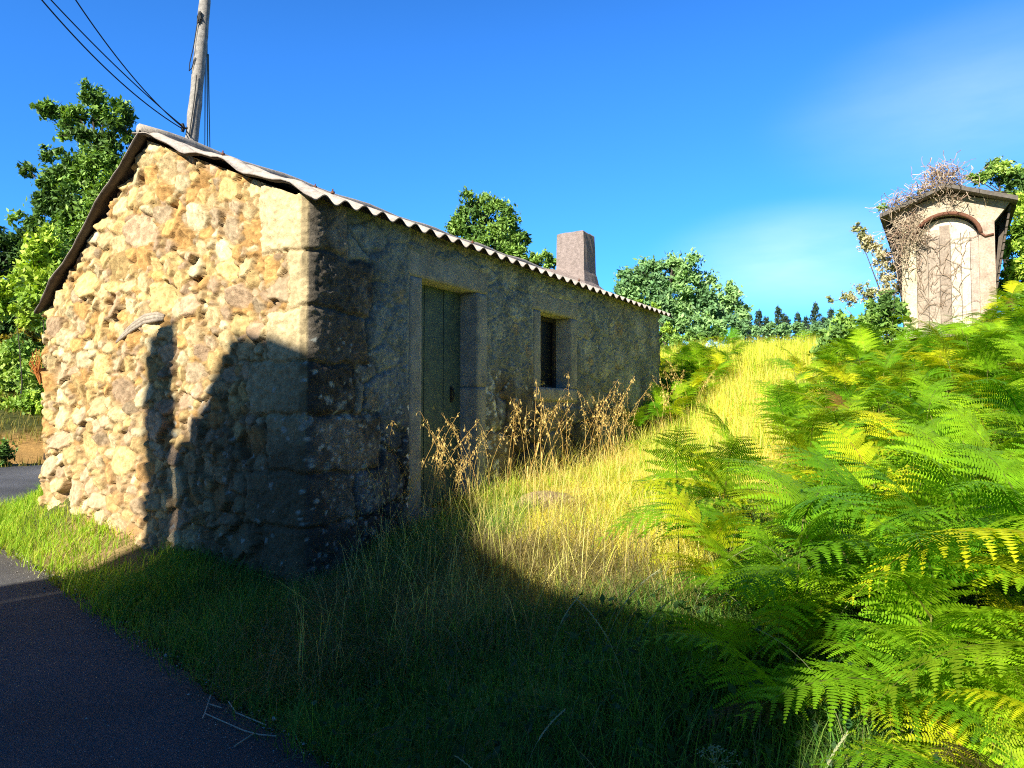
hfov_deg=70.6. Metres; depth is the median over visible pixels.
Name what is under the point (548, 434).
wild oat
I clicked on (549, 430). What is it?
wild oat
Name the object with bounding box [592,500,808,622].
bracken fern
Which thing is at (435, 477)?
wild oat
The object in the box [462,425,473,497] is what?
wild oat
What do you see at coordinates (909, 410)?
bracken fern
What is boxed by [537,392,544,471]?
wild oat
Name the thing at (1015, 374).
bracken fern
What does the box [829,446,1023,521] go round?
bracken fern
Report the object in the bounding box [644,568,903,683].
bracken fern
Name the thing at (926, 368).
bracken fern
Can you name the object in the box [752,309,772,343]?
pine tree
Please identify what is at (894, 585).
bracken fern
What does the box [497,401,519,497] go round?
wild oat
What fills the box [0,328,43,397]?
broadleaf shrub
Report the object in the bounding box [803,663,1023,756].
bracken fern
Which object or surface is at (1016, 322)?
bracken fern
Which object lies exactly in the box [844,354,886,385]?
bracken fern
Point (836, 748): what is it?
rye stalk
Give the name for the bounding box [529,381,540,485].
wild oat
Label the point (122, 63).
power cable
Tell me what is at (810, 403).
bracken fern
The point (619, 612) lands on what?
rye stalk
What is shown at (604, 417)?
wild oat
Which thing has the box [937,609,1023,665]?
bracken fern
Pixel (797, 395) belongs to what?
bracken fern
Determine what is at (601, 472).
dry grass
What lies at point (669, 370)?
bracken fern
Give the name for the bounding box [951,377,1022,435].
bracken fern
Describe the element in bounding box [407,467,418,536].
wild oat
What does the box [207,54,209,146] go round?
service cable
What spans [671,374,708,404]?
bracken fern
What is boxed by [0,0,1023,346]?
sky
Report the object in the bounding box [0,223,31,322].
dark tree
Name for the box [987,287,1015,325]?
bracken fern
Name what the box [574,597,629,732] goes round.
rye stalk
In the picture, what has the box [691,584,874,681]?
bracken fern
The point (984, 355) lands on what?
bracken fern
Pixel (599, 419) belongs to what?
wild oat
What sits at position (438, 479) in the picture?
wild oat
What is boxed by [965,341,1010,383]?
bracken fern
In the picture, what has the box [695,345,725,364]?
bracken fern
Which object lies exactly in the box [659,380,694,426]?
bracken fern
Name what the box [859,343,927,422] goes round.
bracken fern
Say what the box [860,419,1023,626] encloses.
bracken fern
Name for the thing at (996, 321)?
bracken fern
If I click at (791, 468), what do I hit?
bracken fern
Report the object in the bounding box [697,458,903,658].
bracken fern
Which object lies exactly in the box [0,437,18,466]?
roadside bush
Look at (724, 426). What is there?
bracken fern
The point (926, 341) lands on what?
bracken fern
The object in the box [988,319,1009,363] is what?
bracken fern
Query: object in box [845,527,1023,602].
bracken fern
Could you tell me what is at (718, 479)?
bracken fern
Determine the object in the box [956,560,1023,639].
bracken fern
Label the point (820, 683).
rye stalk
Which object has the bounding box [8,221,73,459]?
broadleaf shrub
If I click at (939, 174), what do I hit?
dead creeper
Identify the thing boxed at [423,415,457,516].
wild oat
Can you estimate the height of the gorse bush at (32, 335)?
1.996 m
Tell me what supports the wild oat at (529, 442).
on the ground at (28, 449)
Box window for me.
[540,316,555,387]
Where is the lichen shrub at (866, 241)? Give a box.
[825,221,901,344]
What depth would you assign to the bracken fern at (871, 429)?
4.75 m
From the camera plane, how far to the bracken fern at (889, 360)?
9.25 m
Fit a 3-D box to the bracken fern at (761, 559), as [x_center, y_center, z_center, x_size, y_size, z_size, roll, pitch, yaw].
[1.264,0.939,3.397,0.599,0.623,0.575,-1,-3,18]
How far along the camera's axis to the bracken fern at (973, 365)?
7.28 m
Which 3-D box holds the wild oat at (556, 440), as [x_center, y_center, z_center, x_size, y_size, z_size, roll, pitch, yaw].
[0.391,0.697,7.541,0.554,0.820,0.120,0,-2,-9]
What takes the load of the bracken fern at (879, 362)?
on the ground at (28, 449)
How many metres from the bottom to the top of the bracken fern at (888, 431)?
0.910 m
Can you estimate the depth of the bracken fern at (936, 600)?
3.07 m
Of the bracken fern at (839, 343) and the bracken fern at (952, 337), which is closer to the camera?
the bracken fern at (952, 337)
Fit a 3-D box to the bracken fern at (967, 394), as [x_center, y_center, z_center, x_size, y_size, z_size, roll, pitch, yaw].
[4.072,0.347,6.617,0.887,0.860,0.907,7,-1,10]
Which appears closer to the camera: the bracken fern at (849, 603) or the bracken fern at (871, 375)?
the bracken fern at (849, 603)
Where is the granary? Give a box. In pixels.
[879,183,1017,353]
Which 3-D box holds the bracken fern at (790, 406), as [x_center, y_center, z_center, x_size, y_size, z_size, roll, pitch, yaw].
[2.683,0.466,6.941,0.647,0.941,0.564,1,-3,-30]
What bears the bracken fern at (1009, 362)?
on the ground at (28, 449)
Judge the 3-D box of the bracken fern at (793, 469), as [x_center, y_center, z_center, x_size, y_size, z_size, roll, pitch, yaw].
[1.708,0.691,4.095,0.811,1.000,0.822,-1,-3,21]
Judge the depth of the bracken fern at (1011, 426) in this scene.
4.59 m
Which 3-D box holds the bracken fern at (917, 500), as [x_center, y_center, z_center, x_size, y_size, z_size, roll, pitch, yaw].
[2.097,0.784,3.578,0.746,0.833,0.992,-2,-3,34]
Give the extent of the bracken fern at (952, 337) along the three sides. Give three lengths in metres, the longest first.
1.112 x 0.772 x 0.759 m
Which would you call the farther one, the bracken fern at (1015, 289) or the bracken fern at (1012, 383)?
the bracken fern at (1015, 289)
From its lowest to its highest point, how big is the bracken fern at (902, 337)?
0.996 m
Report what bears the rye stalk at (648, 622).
on the ground at (28, 449)
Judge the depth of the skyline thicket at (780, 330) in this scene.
44.00 m
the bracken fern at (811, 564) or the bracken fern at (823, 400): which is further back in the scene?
the bracken fern at (823, 400)
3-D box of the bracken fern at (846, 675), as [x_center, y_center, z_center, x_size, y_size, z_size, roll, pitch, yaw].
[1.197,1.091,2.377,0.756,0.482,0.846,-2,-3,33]
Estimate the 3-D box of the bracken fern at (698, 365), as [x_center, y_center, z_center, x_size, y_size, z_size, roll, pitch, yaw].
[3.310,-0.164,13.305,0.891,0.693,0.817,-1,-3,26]
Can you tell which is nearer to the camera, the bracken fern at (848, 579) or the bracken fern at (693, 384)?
the bracken fern at (848, 579)
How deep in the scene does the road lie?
3.61 m
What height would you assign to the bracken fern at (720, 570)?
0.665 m
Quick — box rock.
[515,490,577,512]
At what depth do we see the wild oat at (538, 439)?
7.00 m
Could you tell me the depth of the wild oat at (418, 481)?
5.52 m
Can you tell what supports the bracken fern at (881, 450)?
on the ground at (28, 449)
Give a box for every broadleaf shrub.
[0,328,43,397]
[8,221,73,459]
[634,299,675,337]
[659,309,748,344]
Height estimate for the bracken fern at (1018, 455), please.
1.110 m
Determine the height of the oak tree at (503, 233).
6.814 m
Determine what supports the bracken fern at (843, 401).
on the ground at (28, 449)
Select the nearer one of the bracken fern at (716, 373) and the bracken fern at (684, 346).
the bracken fern at (716, 373)
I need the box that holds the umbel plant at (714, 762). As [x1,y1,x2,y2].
[697,744,741,767]
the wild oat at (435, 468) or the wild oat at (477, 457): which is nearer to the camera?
the wild oat at (435, 468)
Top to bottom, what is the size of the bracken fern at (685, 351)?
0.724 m
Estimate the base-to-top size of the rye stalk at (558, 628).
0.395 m
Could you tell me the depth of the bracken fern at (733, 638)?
2.95 m
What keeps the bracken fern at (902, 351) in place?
on the ground at (28, 449)
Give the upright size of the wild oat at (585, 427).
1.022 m
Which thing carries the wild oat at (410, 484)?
on the ground at (28, 449)
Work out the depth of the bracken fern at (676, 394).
12.13 m
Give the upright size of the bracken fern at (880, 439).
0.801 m
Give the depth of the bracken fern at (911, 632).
2.52 m
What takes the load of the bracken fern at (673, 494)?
on the ground at (28, 449)
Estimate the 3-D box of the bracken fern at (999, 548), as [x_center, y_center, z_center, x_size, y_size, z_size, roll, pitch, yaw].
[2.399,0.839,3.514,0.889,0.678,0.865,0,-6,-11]
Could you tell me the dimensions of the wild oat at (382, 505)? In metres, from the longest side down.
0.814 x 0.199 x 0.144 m
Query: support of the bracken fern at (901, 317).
on the ground at (28, 449)
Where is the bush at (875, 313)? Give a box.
[808,289,910,362]
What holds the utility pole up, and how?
on the ground at (28, 449)
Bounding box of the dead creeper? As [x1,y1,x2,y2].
[865,150,1008,322]
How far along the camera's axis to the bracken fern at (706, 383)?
12.34 m
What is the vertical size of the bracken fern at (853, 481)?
0.938 m
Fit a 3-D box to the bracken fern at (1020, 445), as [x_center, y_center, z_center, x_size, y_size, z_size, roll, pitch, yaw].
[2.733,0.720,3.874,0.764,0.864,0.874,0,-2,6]
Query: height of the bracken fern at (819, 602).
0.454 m
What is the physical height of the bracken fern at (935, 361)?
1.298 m
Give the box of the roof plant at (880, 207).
[876,190,922,347]
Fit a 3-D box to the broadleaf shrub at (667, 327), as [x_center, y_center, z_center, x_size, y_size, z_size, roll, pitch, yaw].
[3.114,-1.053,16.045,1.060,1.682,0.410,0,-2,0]
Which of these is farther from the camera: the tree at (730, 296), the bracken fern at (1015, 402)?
the tree at (730, 296)
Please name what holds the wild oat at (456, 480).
on the ground at (28, 449)
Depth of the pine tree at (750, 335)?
52.05 m
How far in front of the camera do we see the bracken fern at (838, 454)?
4.68 m
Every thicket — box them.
[658,325,742,354]
[660,307,1023,516]
[745,317,836,339]
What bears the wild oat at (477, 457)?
on the ground at (28, 449)
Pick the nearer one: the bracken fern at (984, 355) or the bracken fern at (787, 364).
the bracken fern at (984, 355)
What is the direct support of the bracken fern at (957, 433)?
on the ground at (28, 449)
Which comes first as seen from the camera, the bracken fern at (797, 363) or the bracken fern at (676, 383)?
the bracken fern at (797, 363)
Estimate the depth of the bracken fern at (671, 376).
12.74 m
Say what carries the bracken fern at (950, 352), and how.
on the ground at (28, 449)
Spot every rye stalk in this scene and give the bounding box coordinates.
[526,708,565,767]
[548,595,579,678]
[561,578,590,640]
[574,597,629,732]
[600,568,660,688]
[600,571,661,675]
[611,584,666,692]
[631,599,671,671]
[689,546,752,630]
[758,629,847,764]
[825,731,847,767]
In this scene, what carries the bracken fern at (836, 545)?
on the ground at (28, 449)
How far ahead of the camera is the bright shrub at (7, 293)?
17.03 m
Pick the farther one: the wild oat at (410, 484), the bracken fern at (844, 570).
the wild oat at (410, 484)
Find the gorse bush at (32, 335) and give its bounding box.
[0,323,44,349]
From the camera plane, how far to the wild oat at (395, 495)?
5.89 m
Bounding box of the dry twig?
[202,695,275,746]
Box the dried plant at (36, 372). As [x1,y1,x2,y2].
[29,349,44,384]
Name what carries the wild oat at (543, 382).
on the ground at (28, 449)
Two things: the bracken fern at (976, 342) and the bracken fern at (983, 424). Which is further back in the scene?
the bracken fern at (976, 342)
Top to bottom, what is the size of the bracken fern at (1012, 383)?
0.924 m
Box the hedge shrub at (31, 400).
[0,388,44,415]
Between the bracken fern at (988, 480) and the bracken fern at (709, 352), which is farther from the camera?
the bracken fern at (709, 352)
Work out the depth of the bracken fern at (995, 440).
4.96 m
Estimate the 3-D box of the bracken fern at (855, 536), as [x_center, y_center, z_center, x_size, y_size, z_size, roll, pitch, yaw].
[1.505,0.817,3.141,0.768,0.890,1.048,1,-3,-30]
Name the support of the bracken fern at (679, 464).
on the ground at (28, 449)
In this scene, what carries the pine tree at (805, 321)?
on the ground at (28, 449)
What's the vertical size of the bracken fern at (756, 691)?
0.434 m
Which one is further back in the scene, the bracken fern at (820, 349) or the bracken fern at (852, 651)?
the bracken fern at (820, 349)
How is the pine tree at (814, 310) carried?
on the ground at (28, 449)
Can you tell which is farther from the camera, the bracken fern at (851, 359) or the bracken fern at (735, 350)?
the bracken fern at (735, 350)
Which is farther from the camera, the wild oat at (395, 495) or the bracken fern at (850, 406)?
the wild oat at (395, 495)
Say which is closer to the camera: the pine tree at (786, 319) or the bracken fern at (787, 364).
the bracken fern at (787, 364)
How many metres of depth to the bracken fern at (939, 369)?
6.99 m
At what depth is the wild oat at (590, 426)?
7.79 m
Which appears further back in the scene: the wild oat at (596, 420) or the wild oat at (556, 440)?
the wild oat at (596, 420)
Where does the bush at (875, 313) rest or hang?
on the ground at (28, 449)
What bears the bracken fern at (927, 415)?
on the ground at (28, 449)
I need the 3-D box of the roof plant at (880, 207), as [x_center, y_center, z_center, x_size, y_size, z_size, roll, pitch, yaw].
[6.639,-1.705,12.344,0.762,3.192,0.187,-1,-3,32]
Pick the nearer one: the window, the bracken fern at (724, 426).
the bracken fern at (724, 426)
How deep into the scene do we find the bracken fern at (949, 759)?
2.16 m
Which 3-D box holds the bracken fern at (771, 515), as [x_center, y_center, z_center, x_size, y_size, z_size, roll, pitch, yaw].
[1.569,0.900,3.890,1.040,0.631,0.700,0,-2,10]
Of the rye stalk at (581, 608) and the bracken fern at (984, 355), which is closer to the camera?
the rye stalk at (581, 608)
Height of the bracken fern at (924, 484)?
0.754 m
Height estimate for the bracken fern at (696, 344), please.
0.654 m
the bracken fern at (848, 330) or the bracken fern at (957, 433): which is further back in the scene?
the bracken fern at (848, 330)
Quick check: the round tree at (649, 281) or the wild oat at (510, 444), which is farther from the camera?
the round tree at (649, 281)
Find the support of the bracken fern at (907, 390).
on the ground at (28, 449)
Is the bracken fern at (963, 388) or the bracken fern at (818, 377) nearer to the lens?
the bracken fern at (963, 388)
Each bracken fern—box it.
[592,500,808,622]
[618,436,795,558]
[619,405,651,440]
[623,427,772,569]
[631,477,809,638]
[633,629,898,742]
[636,610,798,707]
[641,401,695,436]
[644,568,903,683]
[645,383,695,421]
[647,509,815,621]
[658,389,677,426]
[659,356,687,386]
[659,372,687,381]
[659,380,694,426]
[659,459,744,559]
[660,346,678,368]
[660,361,669,388]
[662,359,686,378]
[662,379,709,409]
[664,378,703,405]
[665,346,694,375]
[666,380,694,404]
[668,381,706,414]
[671,342,694,368]
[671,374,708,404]
[672,339,707,358]
[673,335,707,371]
[675,359,715,390]
[679,367,705,408]
[679,399,783,558]
[683,341,717,357]
[684,357,712,378]
[686,341,708,371]
[686,360,735,382]
[689,372,723,392]
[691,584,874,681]
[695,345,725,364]
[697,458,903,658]
[700,337,739,360]
[701,489,862,586]
[706,352,742,381]
[708,468,989,649]
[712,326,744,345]
[716,341,757,376]
[716,510,824,616]
[727,627,1019,767]
[735,470,965,636]
[738,533,1023,676]
[738,569,863,661]
[739,408,851,454]
[745,380,829,459]
[745,407,869,483]
[749,554,866,588]
[753,381,829,452]
[757,418,875,559]
[757,445,987,556]
[760,358,825,394]
[763,447,825,484]
[763,459,884,527]
[765,384,817,426]
[765,457,912,589]
[768,555,949,620]
[769,554,1023,745]
[774,442,824,475]
[777,346,825,392]
[777,391,821,411]
[779,381,818,399]
[780,390,882,452]
[781,359,829,386]
[781,433,905,507]
[782,446,899,493]
[783,405,821,471]
[794,621,941,676]
[796,366,842,393]
[796,367,858,398]
[796,395,879,467]
[797,342,849,373]
[799,379,902,427]
[799,454,1023,628]
[803,392,839,411]
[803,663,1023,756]
[807,345,850,376]
[807,421,951,528]
[807,530,1023,654]
[808,718,1023,767]
[810,377,899,427]
[812,426,1014,475]
[815,411,1002,478]
[815,490,938,536]
[816,359,874,415]
[817,339,883,408]
[818,674,1023,767]
[819,327,906,398]
[821,399,888,418]
[822,585,884,621]
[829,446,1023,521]
[831,340,850,352]
[832,328,866,355]
[833,305,869,337]
[835,362,873,406]
[835,622,1023,705]
[837,340,888,367]
[838,329,885,345]
[838,370,927,421]
[839,417,973,507]
[840,365,918,411]
[842,621,1020,762]
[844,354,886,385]
[844,637,1023,736]
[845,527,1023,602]
[847,458,1004,574]
[848,323,884,347]
[850,554,1014,625]
[851,365,955,417]
[852,352,916,407]
[853,322,916,359]
[853,338,919,384]
[853,392,910,420]
[855,341,910,412]
[855,374,965,444]
[856,388,1010,430]
[857,422,904,482]
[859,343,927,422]
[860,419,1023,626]
[860,456,981,574]
[865,343,924,372]
[868,407,980,525]
[871,380,975,433]
[878,360,969,406]
[880,362,918,403]
[881,328,928,348]
[885,321,961,366]
[885,322,920,354]
[888,315,925,344]
[889,665,1023,767]
[890,318,973,393]
[892,430,994,461]
[893,349,966,401]
[894,322,959,367]
[894,407,1005,447]
[897,370,962,433]
[905,322,962,364]
[906,382,1002,421]
[908,417,1017,520]
[909,346,960,396]
[909,391,1023,596]
[910,353,953,403]
[916,687,1023,734]
[917,321,975,351]
[918,511,1023,604]
[922,542,1023,608]
[924,443,1023,563]
[927,377,1016,440]
[930,393,1023,516]
[933,518,1022,596]
[936,438,1023,511]
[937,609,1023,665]
[941,323,989,356]
[941,374,993,410]
[942,329,1020,382]
[944,315,974,349]
[944,353,989,395]
[945,447,1023,604]
[946,312,999,348]
[948,316,1003,368]
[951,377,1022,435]
[955,578,1023,641]
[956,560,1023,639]
[957,328,1009,375]
[959,302,1006,323]
[961,379,1023,439]
[964,335,1020,379]
[964,408,1023,470]
[965,301,1021,326]
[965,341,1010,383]
[965,453,1019,513]
[966,328,1023,382]
[969,313,1015,334]
[969,410,1021,467]
[970,376,1011,442]
[970,378,1023,448]
[976,328,1023,380]
[977,369,1023,394]
[981,508,1022,605]
[983,338,1023,382]
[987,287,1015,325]
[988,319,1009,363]
[988,401,1023,466]
[990,343,1021,370]
[991,280,1023,313]
[991,414,1022,449]
[996,389,1023,416]
[998,291,1023,322]
[1001,312,1023,348]
[1001,327,1023,371]
[1007,294,1023,308]
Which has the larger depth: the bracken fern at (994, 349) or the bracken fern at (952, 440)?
the bracken fern at (994, 349)
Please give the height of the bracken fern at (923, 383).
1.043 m
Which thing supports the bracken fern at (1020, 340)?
on the ground at (28, 449)
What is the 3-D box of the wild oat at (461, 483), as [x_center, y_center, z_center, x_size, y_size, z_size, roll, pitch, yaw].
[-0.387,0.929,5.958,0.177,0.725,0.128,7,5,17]
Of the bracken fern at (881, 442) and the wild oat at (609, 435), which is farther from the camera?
the wild oat at (609, 435)
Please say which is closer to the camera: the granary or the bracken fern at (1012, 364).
the bracken fern at (1012, 364)
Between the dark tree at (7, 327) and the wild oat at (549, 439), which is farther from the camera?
the dark tree at (7, 327)
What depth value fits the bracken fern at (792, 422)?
5.97 m
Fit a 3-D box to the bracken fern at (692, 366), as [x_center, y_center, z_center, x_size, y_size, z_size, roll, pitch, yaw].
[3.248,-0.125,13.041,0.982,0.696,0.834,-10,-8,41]
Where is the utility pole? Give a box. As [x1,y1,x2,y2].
[181,0,210,141]
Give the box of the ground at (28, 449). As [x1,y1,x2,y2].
[0,355,1023,767]
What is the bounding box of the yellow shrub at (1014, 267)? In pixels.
[998,191,1023,306]
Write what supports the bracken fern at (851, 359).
on the ground at (28, 449)
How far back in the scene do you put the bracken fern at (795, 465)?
5.42 m
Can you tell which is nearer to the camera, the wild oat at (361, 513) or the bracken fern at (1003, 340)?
the wild oat at (361, 513)
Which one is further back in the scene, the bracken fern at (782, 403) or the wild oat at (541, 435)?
the wild oat at (541, 435)
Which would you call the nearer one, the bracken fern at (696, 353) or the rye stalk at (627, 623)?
the rye stalk at (627, 623)
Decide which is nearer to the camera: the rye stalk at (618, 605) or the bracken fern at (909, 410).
the rye stalk at (618, 605)
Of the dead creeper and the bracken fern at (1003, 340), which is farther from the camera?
the dead creeper
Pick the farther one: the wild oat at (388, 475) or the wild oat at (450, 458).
the wild oat at (450, 458)
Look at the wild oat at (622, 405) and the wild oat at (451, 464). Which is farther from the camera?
the wild oat at (622, 405)
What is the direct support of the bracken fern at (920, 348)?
on the ground at (28, 449)
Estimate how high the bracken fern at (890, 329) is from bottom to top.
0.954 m
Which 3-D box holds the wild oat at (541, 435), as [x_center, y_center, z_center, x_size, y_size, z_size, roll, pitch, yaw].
[0.327,0.626,7.363,0.633,1.019,0.144,2,-3,-39]
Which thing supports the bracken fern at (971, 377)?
on the ground at (28, 449)
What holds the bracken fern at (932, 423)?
on the ground at (28, 449)
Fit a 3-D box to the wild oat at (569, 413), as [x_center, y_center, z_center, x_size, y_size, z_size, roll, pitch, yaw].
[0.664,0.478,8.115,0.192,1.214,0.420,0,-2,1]
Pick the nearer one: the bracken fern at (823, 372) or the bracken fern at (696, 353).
the bracken fern at (823, 372)
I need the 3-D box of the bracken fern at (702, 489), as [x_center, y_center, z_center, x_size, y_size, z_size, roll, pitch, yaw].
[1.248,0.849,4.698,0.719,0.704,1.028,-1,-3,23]
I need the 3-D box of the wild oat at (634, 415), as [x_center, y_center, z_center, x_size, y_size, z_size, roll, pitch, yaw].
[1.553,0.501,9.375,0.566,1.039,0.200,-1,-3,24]
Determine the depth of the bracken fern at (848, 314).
12.71 m
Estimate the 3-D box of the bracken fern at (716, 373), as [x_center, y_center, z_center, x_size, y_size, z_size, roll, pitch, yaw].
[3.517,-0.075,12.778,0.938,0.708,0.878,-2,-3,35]
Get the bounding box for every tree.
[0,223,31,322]
[0,296,46,384]
[4,77,139,320]
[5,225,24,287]
[444,185,555,268]
[611,247,727,344]
[713,278,753,336]
[741,314,760,345]
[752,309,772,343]
[756,315,775,344]
[773,306,785,341]
[775,315,795,341]
[786,312,806,340]
[803,315,810,339]
[804,301,821,342]
[826,307,834,319]
[965,155,1023,310]
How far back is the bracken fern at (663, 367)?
13.57 m
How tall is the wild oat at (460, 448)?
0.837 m
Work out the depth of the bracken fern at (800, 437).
4.81 m
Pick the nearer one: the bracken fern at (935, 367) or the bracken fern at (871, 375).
the bracken fern at (871, 375)
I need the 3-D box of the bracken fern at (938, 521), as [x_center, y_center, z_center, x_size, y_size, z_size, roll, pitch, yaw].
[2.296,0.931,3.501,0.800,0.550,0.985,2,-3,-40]
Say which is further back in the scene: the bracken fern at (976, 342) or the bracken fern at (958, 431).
the bracken fern at (976, 342)
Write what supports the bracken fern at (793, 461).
on the ground at (28, 449)
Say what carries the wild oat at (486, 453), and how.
on the ground at (28, 449)
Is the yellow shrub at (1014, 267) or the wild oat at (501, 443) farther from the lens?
the yellow shrub at (1014, 267)
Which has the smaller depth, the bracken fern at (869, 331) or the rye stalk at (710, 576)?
the rye stalk at (710, 576)
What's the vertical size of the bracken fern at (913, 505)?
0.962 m
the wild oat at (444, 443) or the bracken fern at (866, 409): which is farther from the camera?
the bracken fern at (866, 409)
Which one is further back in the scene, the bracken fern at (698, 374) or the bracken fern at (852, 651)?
the bracken fern at (698, 374)
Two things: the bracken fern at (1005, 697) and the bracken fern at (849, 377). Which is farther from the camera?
the bracken fern at (849, 377)
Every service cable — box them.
[204,64,205,144]
[206,43,207,145]
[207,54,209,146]
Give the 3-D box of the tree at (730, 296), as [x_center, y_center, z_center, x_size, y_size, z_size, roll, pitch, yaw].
[11.262,-2.475,37.211,2.387,5.877,1.875,-1,-2,13]
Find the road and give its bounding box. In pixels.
[0,465,328,767]
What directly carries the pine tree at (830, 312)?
on the ground at (28, 449)
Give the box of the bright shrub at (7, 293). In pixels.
[0,265,45,393]
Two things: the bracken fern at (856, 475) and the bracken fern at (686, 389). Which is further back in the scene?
the bracken fern at (686, 389)
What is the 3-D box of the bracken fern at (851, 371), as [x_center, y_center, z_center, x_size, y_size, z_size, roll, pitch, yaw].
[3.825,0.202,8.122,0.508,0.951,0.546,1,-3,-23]
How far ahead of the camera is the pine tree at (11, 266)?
30.16 m
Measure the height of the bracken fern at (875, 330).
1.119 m
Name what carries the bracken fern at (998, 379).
on the ground at (28, 449)
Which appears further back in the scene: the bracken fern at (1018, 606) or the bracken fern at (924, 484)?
the bracken fern at (924, 484)
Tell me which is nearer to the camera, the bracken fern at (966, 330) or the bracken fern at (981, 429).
the bracken fern at (981, 429)
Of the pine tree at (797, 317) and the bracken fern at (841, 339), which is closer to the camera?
the bracken fern at (841, 339)
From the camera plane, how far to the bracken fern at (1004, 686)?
2.15 m
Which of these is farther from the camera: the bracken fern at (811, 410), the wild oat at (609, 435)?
the wild oat at (609, 435)
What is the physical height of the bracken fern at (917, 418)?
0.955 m
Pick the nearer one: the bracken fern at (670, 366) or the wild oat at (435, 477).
the wild oat at (435, 477)
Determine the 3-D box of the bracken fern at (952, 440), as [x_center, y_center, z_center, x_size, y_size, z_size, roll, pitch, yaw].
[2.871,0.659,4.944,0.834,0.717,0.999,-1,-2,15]
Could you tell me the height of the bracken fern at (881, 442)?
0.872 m
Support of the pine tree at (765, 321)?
on the ground at (28, 449)
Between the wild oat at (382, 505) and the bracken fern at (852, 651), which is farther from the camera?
the wild oat at (382, 505)
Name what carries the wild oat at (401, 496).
on the ground at (28, 449)
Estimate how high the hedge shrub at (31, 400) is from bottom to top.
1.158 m
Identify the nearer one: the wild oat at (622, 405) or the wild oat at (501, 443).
the wild oat at (501, 443)
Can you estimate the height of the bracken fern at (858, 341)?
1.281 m
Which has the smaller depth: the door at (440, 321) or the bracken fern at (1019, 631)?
the bracken fern at (1019, 631)
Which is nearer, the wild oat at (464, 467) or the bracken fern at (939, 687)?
the bracken fern at (939, 687)
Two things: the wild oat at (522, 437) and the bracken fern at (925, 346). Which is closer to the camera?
the wild oat at (522, 437)
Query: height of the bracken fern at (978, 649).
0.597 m
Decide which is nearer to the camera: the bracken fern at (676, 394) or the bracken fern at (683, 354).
the bracken fern at (676, 394)
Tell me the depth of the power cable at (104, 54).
11.32 m
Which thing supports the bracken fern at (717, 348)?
on the ground at (28, 449)
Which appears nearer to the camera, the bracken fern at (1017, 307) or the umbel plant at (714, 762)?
the umbel plant at (714, 762)
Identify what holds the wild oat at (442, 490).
on the ground at (28, 449)
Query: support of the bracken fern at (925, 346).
on the ground at (28, 449)
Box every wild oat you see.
[351,474,372,554]
[355,444,387,556]
[371,468,385,549]
[375,451,412,547]
[381,421,403,531]
[383,474,421,540]
[395,451,420,530]
[403,426,447,552]
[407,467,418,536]
[419,411,445,518]
[420,419,477,525]
[421,424,468,502]
[422,429,441,531]
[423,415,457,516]
[423,439,451,529]
[432,404,478,502]
[436,439,447,517]
[436,465,446,518]
[447,422,468,489]
[447,430,491,516]
[450,456,466,511]
[451,461,465,530]
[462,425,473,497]
[463,431,484,487]
[479,425,490,492]
[488,407,521,493]
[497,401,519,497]
[505,399,522,496]
[509,397,528,490]
[517,413,548,475]
[523,411,542,474]
[525,397,566,491]
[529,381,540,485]
[532,412,574,478]
[535,402,559,483]
[536,410,558,482]
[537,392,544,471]
[537,401,562,479]
[541,380,562,473]
[558,407,564,455]
[563,373,577,465]
[577,393,588,467]
[578,392,614,479]
[589,381,618,464]
[594,392,606,454]
[600,398,605,445]
[601,404,621,466]
[608,380,633,468]
[615,384,651,459]
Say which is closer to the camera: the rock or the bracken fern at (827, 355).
the rock
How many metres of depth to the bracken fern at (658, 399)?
10.93 m
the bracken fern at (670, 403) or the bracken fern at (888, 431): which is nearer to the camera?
the bracken fern at (888, 431)
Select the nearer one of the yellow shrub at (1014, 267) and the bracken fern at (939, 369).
the bracken fern at (939, 369)
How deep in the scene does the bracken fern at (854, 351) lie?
8.89 m
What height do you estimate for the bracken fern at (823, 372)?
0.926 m
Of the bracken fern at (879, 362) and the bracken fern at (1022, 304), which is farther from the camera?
the bracken fern at (1022, 304)
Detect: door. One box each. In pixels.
[421,285,459,507]
[916,225,980,328]
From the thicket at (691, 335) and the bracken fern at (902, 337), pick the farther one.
the thicket at (691, 335)
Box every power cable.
[41,0,180,127]
[51,0,180,124]
[75,0,180,125]
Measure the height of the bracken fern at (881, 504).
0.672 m
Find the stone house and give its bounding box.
[34,123,672,590]
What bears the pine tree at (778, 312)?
on the ground at (28, 449)
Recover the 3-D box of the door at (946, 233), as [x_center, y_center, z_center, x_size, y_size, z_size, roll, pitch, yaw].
[7.337,-1.800,12.196,0.922,1.760,0.038,-1,-3,31]
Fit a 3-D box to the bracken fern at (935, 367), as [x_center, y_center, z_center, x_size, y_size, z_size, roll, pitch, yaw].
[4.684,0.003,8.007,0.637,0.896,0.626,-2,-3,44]
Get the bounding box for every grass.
[131,322,1010,731]
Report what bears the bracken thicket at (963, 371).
on the ground at (28, 449)
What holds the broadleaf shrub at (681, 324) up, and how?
on the ground at (28, 449)

